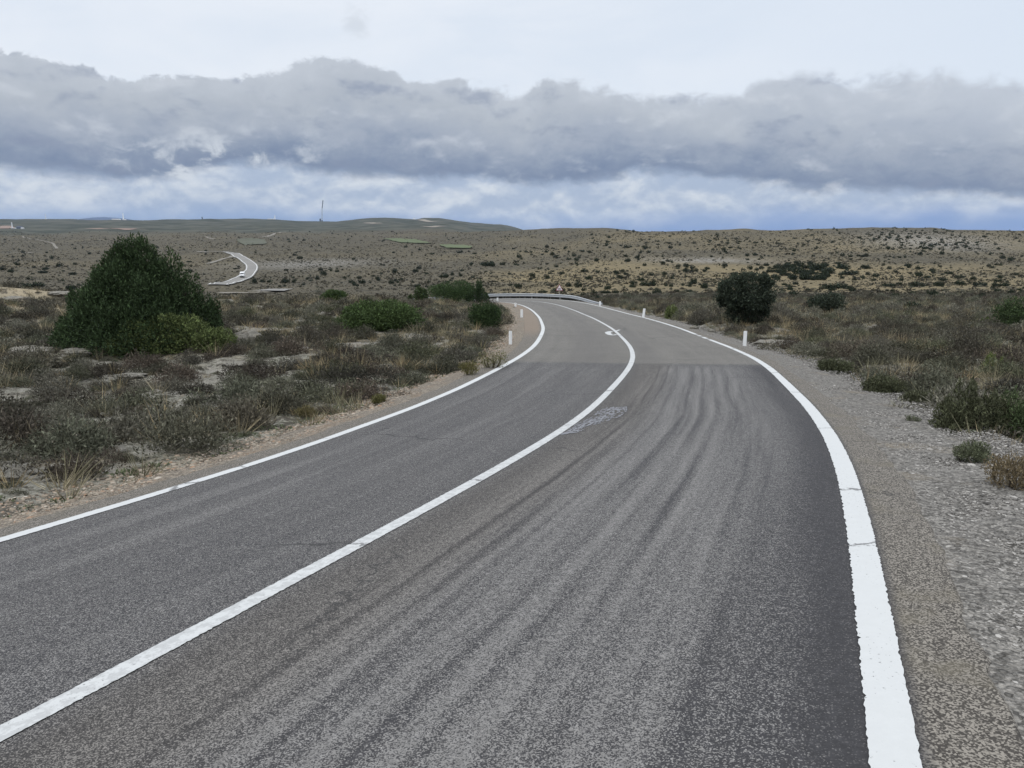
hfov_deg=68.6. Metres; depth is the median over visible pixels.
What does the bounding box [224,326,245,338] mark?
scrub bush
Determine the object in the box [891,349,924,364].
scrub bush
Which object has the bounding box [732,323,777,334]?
scrub bush
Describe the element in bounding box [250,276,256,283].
juniper
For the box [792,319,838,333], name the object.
scrub bush
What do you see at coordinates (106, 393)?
scrub bush
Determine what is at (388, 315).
juniper bush
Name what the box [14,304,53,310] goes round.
scrub bush
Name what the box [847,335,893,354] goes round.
scrub bush
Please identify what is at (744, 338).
delineator post
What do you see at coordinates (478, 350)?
scrub bush
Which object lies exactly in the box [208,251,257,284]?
valley road
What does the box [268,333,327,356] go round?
scrub bush
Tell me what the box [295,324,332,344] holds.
scrub bush
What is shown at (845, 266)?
juniper
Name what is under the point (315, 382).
scrub bush
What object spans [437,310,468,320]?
scrub bush
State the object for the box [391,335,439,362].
scrub bush
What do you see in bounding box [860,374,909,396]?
green shrub
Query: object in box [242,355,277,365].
scrub bush
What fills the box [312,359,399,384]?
scrub bush
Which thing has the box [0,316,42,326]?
scrub bush
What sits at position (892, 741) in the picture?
edge line
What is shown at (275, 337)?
scrub bush
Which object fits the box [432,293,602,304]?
guardrail
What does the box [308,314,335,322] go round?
scrub bush
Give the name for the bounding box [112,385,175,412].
scrub bush
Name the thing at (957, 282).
juniper
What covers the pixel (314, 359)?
scrub bush
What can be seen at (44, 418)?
scrub bush
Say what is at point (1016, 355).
scrub bush
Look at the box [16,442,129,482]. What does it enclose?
scrub bush
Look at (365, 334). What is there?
scrub bush
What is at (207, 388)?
scrub bush
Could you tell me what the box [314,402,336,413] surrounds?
scrub bush
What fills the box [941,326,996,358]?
scrub bush
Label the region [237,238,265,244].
green field
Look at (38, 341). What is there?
scrub bush
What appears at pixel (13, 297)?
rock
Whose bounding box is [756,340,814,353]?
scrub bush
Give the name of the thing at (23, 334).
scrub bush
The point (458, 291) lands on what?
juniper bush
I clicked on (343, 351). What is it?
scrub bush
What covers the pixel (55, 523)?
edge line
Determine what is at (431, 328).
scrub bush
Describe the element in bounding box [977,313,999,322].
scrub bush
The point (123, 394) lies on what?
scrub bush
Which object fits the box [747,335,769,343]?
scrub bush
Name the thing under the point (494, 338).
scrub bush
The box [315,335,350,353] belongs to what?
scrub bush
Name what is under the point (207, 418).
scrub bush
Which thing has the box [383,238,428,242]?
green field
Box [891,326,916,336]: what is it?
scrub bush
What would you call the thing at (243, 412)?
scrub bush
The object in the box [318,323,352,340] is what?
scrub bush
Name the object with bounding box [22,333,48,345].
scrub bush
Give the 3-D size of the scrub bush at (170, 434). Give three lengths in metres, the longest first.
1.658 x 1.301 x 0.825 m
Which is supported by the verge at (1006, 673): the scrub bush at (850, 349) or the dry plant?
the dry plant
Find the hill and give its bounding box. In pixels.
[80,217,129,219]
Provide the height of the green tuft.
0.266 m
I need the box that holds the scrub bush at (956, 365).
[914,352,975,374]
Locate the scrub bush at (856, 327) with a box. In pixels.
[829,323,872,332]
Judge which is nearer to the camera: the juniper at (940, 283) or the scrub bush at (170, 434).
the scrub bush at (170, 434)
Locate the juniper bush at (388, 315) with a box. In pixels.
[331,298,427,331]
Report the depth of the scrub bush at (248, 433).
11.86 m
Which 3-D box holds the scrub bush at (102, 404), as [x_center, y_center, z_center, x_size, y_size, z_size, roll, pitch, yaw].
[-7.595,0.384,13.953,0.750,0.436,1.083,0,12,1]
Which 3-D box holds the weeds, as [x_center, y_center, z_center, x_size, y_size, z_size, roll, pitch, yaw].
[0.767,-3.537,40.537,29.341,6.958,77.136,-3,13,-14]
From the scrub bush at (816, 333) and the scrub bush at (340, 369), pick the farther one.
the scrub bush at (816, 333)
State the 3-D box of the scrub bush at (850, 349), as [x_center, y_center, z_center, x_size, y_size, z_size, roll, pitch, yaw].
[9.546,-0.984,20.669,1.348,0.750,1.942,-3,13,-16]
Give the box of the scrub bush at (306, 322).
[298,318,324,325]
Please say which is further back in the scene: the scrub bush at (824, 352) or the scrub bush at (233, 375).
the scrub bush at (824, 352)
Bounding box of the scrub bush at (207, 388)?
[168,381,217,395]
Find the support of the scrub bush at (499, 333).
on the ground at (40, 232)
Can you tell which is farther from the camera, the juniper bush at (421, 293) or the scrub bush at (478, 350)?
the juniper bush at (421, 293)
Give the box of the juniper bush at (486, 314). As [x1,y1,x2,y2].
[467,300,502,328]
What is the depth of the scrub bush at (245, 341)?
26.34 m
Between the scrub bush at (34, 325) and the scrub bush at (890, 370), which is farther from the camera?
the scrub bush at (34, 325)
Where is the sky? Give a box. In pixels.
[0,0,1023,231]
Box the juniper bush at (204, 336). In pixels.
[104,312,237,356]
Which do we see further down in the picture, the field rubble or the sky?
the field rubble
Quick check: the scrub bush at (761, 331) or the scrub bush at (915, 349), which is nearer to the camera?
the scrub bush at (915, 349)
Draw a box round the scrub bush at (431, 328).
[414,320,442,333]
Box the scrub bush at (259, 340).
[252,335,269,342]
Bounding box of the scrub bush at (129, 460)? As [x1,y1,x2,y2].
[96,451,144,469]
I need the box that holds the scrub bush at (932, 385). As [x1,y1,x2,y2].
[861,366,976,399]
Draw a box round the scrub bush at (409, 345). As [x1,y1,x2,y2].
[383,341,424,350]
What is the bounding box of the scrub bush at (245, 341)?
[235,336,257,345]
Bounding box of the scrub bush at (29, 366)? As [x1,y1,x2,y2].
[0,356,51,377]
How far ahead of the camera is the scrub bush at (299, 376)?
18.05 m
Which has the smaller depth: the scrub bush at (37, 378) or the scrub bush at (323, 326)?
the scrub bush at (37, 378)
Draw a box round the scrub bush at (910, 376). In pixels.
[898,369,967,389]
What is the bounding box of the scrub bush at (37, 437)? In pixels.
[19,420,78,455]
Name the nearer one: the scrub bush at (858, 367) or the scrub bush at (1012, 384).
the scrub bush at (1012, 384)
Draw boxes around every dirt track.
[22,236,57,248]
[206,256,232,263]
[217,291,268,292]
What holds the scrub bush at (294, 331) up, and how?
on the ground at (40, 232)
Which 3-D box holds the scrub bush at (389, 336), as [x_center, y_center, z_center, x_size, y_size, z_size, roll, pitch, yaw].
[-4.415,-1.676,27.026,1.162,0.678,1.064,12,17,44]
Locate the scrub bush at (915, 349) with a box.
[884,337,928,353]
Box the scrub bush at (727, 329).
[720,322,752,334]
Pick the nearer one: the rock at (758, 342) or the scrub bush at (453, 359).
the scrub bush at (453, 359)
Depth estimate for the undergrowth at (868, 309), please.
45.94 m
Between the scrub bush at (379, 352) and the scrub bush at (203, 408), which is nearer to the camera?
the scrub bush at (203, 408)
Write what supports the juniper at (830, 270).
on the ground at (40, 232)
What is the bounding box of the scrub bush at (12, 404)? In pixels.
[0,392,46,430]
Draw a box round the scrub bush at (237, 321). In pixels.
[231,316,249,325]
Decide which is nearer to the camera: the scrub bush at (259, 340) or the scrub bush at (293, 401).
the scrub bush at (293, 401)
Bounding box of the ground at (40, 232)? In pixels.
[0,218,1023,516]
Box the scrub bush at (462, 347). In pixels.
[443,341,490,352]
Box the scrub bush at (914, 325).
[907,322,933,331]
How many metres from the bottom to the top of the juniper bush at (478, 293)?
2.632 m
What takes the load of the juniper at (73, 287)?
on the ground at (40, 232)
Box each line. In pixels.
[0,301,634,741]
[0,302,544,541]
[509,298,922,767]
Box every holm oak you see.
[713,270,783,324]
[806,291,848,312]
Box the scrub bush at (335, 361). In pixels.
[320,357,350,365]
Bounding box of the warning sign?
[556,284,562,293]
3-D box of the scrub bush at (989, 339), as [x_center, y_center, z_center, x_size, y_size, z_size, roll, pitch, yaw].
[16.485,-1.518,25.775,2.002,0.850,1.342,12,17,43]
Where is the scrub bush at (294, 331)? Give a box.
[292,328,323,334]
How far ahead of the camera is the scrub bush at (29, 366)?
19.06 m
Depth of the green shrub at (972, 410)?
9.29 m
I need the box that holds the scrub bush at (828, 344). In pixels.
[815,341,847,347]
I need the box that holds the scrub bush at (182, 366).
[168,361,195,373]
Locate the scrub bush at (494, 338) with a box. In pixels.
[477,334,500,342]
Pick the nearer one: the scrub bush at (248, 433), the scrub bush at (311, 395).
the scrub bush at (248, 433)
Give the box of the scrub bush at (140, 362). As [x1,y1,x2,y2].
[119,346,165,369]
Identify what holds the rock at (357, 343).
on the ground at (40, 232)
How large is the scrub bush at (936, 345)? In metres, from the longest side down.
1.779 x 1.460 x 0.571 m
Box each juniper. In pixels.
[22,282,45,287]
[65,285,76,289]
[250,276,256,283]
[480,261,493,265]
[574,281,581,287]
[639,280,656,285]
[652,287,661,293]
[700,283,708,288]
[788,290,799,295]
[792,267,803,273]
[799,271,813,279]
[809,263,823,270]
[822,267,835,273]
[822,283,835,288]
[834,264,851,268]
[835,283,848,288]
[840,270,859,274]
[860,265,870,268]
[880,283,895,286]
[903,301,921,306]
[909,281,925,286]
[924,289,938,294]
[933,281,945,286]
[953,280,965,284]
[992,281,1002,286]
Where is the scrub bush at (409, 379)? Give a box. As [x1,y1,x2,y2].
[376,367,434,386]
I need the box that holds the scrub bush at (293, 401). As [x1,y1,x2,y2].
[249,381,312,415]
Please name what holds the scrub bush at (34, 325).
on the ground at (40, 232)
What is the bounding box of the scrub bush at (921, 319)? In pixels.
[911,317,939,323]
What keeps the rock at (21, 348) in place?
on the ground at (40, 232)
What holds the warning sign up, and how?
on the ground at (40, 232)
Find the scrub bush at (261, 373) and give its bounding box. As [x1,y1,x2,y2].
[215,356,287,381]
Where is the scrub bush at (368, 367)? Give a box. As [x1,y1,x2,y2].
[351,362,414,378]
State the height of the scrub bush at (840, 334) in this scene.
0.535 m
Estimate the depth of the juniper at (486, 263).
457.04 m
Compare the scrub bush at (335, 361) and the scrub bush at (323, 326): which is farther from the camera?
the scrub bush at (323, 326)
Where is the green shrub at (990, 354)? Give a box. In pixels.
[979,351,1003,369]
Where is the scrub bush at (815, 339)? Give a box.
[802,335,832,344]
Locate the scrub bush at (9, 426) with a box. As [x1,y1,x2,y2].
[0,405,56,450]
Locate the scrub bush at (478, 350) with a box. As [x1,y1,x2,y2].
[463,346,485,356]
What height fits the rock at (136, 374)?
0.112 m
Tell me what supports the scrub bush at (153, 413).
on the ground at (40, 232)
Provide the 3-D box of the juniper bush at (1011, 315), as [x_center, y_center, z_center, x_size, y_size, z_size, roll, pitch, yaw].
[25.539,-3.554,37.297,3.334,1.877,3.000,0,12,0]
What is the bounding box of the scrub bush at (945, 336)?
[921,325,979,344]
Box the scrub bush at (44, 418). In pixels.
[16,403,68,435]
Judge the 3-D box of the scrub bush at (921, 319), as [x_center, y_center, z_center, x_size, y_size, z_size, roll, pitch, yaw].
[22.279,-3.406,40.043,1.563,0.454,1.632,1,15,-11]
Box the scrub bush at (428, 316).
[417,307,450,319]
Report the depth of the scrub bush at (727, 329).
34.05 m
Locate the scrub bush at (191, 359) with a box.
[170,349,203,365]
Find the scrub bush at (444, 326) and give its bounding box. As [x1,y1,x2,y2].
[426,323,449,329]
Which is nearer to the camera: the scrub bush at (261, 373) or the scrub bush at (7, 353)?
the scrub bush at (261, 373)
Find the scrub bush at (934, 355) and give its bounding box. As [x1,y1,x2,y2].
[916,345,978,368]
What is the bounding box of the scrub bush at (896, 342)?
[882,338,912,348]
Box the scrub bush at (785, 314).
[774,306,796,319]
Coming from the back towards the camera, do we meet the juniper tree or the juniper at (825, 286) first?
the juniper at (825, 286)
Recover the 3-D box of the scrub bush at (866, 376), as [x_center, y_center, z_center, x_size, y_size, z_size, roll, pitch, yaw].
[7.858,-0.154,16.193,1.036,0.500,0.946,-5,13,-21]
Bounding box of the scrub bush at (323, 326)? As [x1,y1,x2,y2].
[316,318,344,330]
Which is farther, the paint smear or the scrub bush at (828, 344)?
the scrub bush at (828, 344)
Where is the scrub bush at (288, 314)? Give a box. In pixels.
[270,308,303,318]
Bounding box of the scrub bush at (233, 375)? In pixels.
[218,367,261,387]
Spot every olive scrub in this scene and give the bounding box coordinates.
[294,405,316,417]
[371,393,385,404]
[457,360,479,374]
[475,349,510,367]
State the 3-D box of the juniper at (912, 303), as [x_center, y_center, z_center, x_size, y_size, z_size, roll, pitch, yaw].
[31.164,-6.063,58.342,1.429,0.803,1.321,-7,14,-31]
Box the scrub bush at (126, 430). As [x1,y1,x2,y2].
[35,396,189,451]
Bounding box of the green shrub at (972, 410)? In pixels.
[927,375,1023,442]
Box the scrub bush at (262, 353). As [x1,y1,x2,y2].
[245,348,292,360]
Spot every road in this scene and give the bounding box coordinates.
[0,298,1023,767]
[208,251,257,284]
[262,288,292,290]
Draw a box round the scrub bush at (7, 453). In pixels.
[0,450,18,460]
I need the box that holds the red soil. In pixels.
[87,228,136,229]
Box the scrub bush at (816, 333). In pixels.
[793,325,835,341]
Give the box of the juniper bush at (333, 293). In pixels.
[318,289,348,300]
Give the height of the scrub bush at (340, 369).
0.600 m
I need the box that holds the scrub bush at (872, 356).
[848,340,897,365]
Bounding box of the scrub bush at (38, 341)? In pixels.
[14,338,60,346]
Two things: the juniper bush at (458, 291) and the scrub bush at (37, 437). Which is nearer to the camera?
the scrub bush at (37, 437)
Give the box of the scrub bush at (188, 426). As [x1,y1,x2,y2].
[156,414,207,437]
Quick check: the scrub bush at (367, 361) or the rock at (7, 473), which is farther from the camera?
the scrub bush at (367, 361)
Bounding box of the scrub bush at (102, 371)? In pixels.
[51,361,129,378]
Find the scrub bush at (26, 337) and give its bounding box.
[0,325,51,341]
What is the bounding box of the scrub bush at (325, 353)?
[305,349,368,361]
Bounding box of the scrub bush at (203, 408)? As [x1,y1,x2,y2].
[185,399,235,413]
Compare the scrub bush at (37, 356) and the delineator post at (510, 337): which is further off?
the delineator post at (510, 337)
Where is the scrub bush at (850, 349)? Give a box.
[825,335,880,361]
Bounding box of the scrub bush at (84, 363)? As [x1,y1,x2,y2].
[67,357,98,370]
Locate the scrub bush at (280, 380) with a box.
[254,373,301,393]
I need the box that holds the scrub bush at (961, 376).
[923,366,982,381]
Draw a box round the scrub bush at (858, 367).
[842,361,867,374]
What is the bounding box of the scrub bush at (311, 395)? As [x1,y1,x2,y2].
[266,375,365,407]
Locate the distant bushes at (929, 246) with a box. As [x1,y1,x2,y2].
[0,227,1023,301]
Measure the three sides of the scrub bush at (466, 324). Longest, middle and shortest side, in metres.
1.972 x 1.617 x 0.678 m
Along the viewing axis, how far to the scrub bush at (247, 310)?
40.01 m
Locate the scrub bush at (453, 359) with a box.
[432,353,481,367]
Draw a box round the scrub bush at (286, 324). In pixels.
[274,316,319,327]
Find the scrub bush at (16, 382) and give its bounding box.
[0,372,35,387]
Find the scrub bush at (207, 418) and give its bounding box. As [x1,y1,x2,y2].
[193,412,226,423]
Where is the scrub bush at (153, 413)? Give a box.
[105,402,184,437]
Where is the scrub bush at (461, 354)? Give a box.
[432,347,482,359]
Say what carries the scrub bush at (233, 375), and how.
on the ground at (40, 232)
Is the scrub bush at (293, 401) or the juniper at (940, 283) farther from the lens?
the juniper at (940, 283)
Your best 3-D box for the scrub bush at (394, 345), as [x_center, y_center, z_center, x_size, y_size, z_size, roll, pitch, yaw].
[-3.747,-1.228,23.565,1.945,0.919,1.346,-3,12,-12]
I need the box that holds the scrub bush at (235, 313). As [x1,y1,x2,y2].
[219,309,242,321]
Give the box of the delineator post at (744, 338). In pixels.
[743,331,746,345]
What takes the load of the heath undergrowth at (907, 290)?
on the ground at (40, 232)
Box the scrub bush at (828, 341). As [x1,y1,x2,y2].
[818,338,850,345]
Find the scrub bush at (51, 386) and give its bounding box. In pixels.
[25,376,86,400]
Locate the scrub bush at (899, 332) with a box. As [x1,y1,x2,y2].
[873,326,925,340]
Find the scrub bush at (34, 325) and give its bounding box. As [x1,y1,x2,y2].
[17,322,42,329]
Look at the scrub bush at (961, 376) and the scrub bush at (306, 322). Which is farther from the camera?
the scrub bush at (306, 322)
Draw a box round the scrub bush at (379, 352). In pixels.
[340,344,407,362]
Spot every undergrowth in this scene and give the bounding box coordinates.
[0,230,1023,300]
[0,280,1023,494]
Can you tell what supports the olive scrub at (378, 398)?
on the ground at (40, 232)
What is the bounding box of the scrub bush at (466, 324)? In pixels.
[446,319,485,329]
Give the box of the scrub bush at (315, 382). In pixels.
[287,371,346,394]
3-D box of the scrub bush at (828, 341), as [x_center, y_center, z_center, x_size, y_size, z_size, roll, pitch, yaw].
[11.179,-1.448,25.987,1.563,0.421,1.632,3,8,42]
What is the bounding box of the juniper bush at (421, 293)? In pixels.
[407,286,428,302]
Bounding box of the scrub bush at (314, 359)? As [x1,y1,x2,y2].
[296,357,333,364]
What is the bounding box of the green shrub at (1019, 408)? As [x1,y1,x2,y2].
[991,385,1023,442]
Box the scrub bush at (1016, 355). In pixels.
[961,344,1023,363]
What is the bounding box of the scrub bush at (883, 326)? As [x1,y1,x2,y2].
[869,324,890,330]
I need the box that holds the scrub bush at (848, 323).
[836,318,863,329]
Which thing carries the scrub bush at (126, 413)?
on the ground at (40, 232)
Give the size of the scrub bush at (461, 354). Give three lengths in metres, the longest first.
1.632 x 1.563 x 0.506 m
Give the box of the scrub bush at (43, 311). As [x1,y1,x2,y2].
[26,302,58,317]
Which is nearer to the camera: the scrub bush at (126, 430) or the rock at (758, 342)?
the scrub bush at (126, 430)
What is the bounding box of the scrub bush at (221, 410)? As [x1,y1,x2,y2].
[207,405,245,415]
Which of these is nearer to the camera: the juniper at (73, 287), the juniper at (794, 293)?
the juniper at (794, 293)
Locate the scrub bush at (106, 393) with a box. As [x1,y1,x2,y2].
[94,386,148,398]
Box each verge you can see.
[0,303,524,527]
[558,299,1023,740]
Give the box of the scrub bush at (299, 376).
[290,369,310,379]
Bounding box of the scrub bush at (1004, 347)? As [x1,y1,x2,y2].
[987,343,1017,352]
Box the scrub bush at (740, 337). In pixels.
[723,329,760,340]
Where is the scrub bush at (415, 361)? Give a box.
[385,353,437,366]
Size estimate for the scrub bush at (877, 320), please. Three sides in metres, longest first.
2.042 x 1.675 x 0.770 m
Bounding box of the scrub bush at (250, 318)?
[226,312,259,322]
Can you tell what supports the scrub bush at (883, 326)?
on the ground at (40, 232)
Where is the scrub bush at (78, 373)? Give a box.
[60,362,93,382]
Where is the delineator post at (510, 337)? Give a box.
[508,331,511,344]
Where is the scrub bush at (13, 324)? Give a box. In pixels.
[1,318,39,328]
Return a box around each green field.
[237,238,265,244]
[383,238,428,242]
[439,244,471,247]
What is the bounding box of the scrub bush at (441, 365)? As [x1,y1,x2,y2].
[415,359,465,374]
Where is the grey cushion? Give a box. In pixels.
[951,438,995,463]
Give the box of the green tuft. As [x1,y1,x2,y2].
[905,414,921,421]
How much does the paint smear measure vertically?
0.254 m
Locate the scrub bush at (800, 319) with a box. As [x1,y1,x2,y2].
[786,313,809,323]
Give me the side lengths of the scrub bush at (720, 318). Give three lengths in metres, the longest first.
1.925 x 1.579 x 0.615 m
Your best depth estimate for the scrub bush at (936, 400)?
11.38 m
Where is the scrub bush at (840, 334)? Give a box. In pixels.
[834,330,861,340]
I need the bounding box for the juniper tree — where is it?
[45,232,224,360]
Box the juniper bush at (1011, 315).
[988,295,1023,325]
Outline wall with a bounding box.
[489,296,583,301]
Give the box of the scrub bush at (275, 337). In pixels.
[258,327,297,346]
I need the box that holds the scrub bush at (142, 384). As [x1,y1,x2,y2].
[126,378,163,392]
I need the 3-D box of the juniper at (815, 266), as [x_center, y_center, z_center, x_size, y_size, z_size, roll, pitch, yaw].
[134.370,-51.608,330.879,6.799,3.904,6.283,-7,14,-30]
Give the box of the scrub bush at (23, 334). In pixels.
[20,329,49,336]
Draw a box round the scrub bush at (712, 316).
[706,309,728,321]
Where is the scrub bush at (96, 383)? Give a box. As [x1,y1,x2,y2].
[83,377,112,388]
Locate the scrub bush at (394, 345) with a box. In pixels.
[367,331,414,357]
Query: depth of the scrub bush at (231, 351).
22.73 m
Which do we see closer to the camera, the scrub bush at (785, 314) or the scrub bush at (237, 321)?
the scrub bush at (237, 321)
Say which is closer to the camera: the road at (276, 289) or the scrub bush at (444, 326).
the scrub bush at (444, 326)
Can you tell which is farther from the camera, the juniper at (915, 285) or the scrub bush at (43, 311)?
the juniper at (915, 285)
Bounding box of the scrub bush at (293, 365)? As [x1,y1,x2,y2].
[268,357,305,371]
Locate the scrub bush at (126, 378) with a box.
[98,373,146,386]
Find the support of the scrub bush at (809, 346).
on the ground at (40, 232)
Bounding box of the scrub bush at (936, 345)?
[908,335,966,351]
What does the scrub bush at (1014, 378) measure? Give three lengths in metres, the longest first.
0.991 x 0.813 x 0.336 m
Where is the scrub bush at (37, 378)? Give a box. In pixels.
[2,367,73,387]
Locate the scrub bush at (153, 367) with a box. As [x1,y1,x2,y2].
[128,357,173,375]
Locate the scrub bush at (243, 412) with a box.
[208,393,277,433]
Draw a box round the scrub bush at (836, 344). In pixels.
[816,340,846,351]
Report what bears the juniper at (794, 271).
on the ground at (40, 232)
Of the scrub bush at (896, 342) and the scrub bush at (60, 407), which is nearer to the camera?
the scrub bush at (60, 407)
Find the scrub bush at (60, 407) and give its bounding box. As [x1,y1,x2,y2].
[39,396,93,418]
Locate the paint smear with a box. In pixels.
[561,407,626,434]
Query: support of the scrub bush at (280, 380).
on the ground at (40, 232)
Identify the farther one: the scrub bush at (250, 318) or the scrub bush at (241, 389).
the scrub bush at (250, 318)
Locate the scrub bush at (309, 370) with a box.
[288,366,326,375]
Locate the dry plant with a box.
[979,451,1023,490]
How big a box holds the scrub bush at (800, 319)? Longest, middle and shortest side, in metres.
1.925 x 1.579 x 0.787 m
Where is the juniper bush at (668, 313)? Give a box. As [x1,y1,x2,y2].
[664,304,677,318]
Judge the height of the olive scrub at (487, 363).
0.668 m
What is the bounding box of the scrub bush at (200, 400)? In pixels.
[182,395,222,407]
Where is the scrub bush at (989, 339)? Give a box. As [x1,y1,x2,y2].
[966,329,1019,346]
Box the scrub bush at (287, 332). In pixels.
[259,327,299,338]
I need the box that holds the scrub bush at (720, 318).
[703,312,730,322]
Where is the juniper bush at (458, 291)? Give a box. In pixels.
[427,279,475,302]
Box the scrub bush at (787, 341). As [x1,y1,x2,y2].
[769,335,801,349]
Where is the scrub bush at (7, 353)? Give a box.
[0,347,26,362]
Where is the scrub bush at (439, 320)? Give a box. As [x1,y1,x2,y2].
[425,316,450,324]
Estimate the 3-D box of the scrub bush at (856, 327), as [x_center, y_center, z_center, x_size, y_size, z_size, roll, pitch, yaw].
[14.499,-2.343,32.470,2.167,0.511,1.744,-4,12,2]
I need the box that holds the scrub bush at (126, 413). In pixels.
[89,406,182,428]
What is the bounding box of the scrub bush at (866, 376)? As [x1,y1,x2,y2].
[845,365,893,381]
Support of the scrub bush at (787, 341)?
on the ground at (40, 232)
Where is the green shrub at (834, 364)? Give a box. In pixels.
[815,357,856,373]
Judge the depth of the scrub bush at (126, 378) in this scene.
18.74 m
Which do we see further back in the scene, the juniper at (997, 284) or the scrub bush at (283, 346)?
the juniper at (997, 284)
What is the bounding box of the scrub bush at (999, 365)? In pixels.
[969,352,1023,377]
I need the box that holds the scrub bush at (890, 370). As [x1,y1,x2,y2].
[858,362,945,376]
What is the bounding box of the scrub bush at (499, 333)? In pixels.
[482,326,507,335]
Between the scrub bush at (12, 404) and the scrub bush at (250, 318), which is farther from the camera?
the scrub bush at (250, 318)
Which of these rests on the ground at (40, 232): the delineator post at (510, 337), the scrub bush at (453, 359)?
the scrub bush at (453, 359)
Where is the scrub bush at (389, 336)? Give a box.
[377,330,399,343]
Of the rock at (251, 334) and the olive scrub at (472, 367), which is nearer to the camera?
the olive scrub at (472, 367)
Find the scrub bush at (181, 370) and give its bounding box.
[145,360,201,384]
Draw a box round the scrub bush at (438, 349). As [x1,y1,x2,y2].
[420,342,441,354]
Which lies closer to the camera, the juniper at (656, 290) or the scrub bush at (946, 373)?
the scrub bush at (946, 373)
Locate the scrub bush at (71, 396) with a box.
[24,385,139,412]
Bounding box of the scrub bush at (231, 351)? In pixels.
[177,342,251,356]
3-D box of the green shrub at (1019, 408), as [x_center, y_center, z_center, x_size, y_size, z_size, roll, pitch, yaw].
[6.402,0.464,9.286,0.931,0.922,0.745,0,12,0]
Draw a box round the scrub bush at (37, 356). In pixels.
[0,341,63,370]
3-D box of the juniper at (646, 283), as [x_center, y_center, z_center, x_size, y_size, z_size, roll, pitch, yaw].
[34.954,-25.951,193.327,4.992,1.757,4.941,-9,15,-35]
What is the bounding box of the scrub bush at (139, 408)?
[132,403,144,413]
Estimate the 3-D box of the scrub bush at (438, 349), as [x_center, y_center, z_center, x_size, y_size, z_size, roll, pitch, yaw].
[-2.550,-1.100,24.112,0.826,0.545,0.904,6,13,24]
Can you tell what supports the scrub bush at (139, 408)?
on the ground at (40, 232)
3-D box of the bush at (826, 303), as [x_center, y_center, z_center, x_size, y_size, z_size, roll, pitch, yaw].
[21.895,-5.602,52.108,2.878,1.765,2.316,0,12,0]
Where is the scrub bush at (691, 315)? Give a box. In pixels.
[685,309,705,323]
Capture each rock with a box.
[0,462,54,480]
[3,296,30,300]
[8,345,54,353]
[47,291,68,295]
[59,347,91,357]
[117,373,147,377]
[221,361,250,366]
[235,330,264,343]
[238,328,281,332]
[338,342,368,347]
[400,333,443,338]
[750,339,789,346]
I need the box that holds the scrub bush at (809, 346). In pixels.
[782,340,827,356]
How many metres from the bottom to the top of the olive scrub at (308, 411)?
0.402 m
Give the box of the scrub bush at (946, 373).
[907,360,974,385]
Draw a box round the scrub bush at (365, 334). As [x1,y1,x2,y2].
[345,324,379,339]
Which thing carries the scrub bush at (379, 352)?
on the ground at (40, 232)
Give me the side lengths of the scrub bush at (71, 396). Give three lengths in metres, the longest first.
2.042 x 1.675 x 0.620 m
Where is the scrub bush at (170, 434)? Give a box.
[128,398,243,457]
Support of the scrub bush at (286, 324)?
on the ground at (40, 232)
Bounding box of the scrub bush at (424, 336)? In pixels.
[408,330,437,345]
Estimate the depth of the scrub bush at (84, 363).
20.61 m
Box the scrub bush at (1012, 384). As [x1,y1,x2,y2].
[978,376,1023,395]
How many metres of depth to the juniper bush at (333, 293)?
53.49 m
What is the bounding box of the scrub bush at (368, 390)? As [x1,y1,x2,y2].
[323,375,410,401]
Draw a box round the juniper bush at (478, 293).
[467,278,489,303]
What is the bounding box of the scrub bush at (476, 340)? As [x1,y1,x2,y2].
[462,330,493,347]
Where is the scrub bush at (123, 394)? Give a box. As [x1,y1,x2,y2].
[113,389,144,401]
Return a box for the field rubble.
[12,301,1001,481]
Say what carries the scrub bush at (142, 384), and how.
on the ground at (40, 232)
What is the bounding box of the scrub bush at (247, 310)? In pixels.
[237,305,258,316]
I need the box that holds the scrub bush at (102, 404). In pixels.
[82,393,129,414]
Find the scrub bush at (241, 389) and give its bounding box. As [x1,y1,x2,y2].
[183,372,265,403]
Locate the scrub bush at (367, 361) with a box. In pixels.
[320,347,400,366]
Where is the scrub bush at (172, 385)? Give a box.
[158,371,205,391]
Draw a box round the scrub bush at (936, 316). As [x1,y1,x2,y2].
[925,313,943,320]
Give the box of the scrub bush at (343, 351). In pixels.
[335,343,363,356]
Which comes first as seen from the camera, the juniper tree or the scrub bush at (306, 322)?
the juniper tree
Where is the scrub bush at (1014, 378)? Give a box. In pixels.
[996,371,1023,382]
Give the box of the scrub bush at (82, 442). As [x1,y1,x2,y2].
[8,409,123,462]
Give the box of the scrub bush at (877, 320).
[858,314,893,324]
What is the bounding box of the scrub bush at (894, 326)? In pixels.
[879,319,921,331]
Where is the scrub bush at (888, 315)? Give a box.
[871,310,898,319]
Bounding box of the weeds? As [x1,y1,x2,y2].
[0,308,1023,518]
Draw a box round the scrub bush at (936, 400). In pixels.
[889,378,990,412]
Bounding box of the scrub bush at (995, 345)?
[980,340,1006,350]
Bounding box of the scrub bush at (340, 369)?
[295,359,367,378]
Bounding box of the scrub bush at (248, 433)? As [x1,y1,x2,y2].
[222,426,253,436]
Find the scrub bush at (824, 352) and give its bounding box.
[809,346,847,358]
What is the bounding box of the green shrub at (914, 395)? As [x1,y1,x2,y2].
[899,389,940,406]
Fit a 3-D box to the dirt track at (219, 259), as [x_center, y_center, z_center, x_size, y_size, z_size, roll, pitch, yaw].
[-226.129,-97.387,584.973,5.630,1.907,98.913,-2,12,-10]

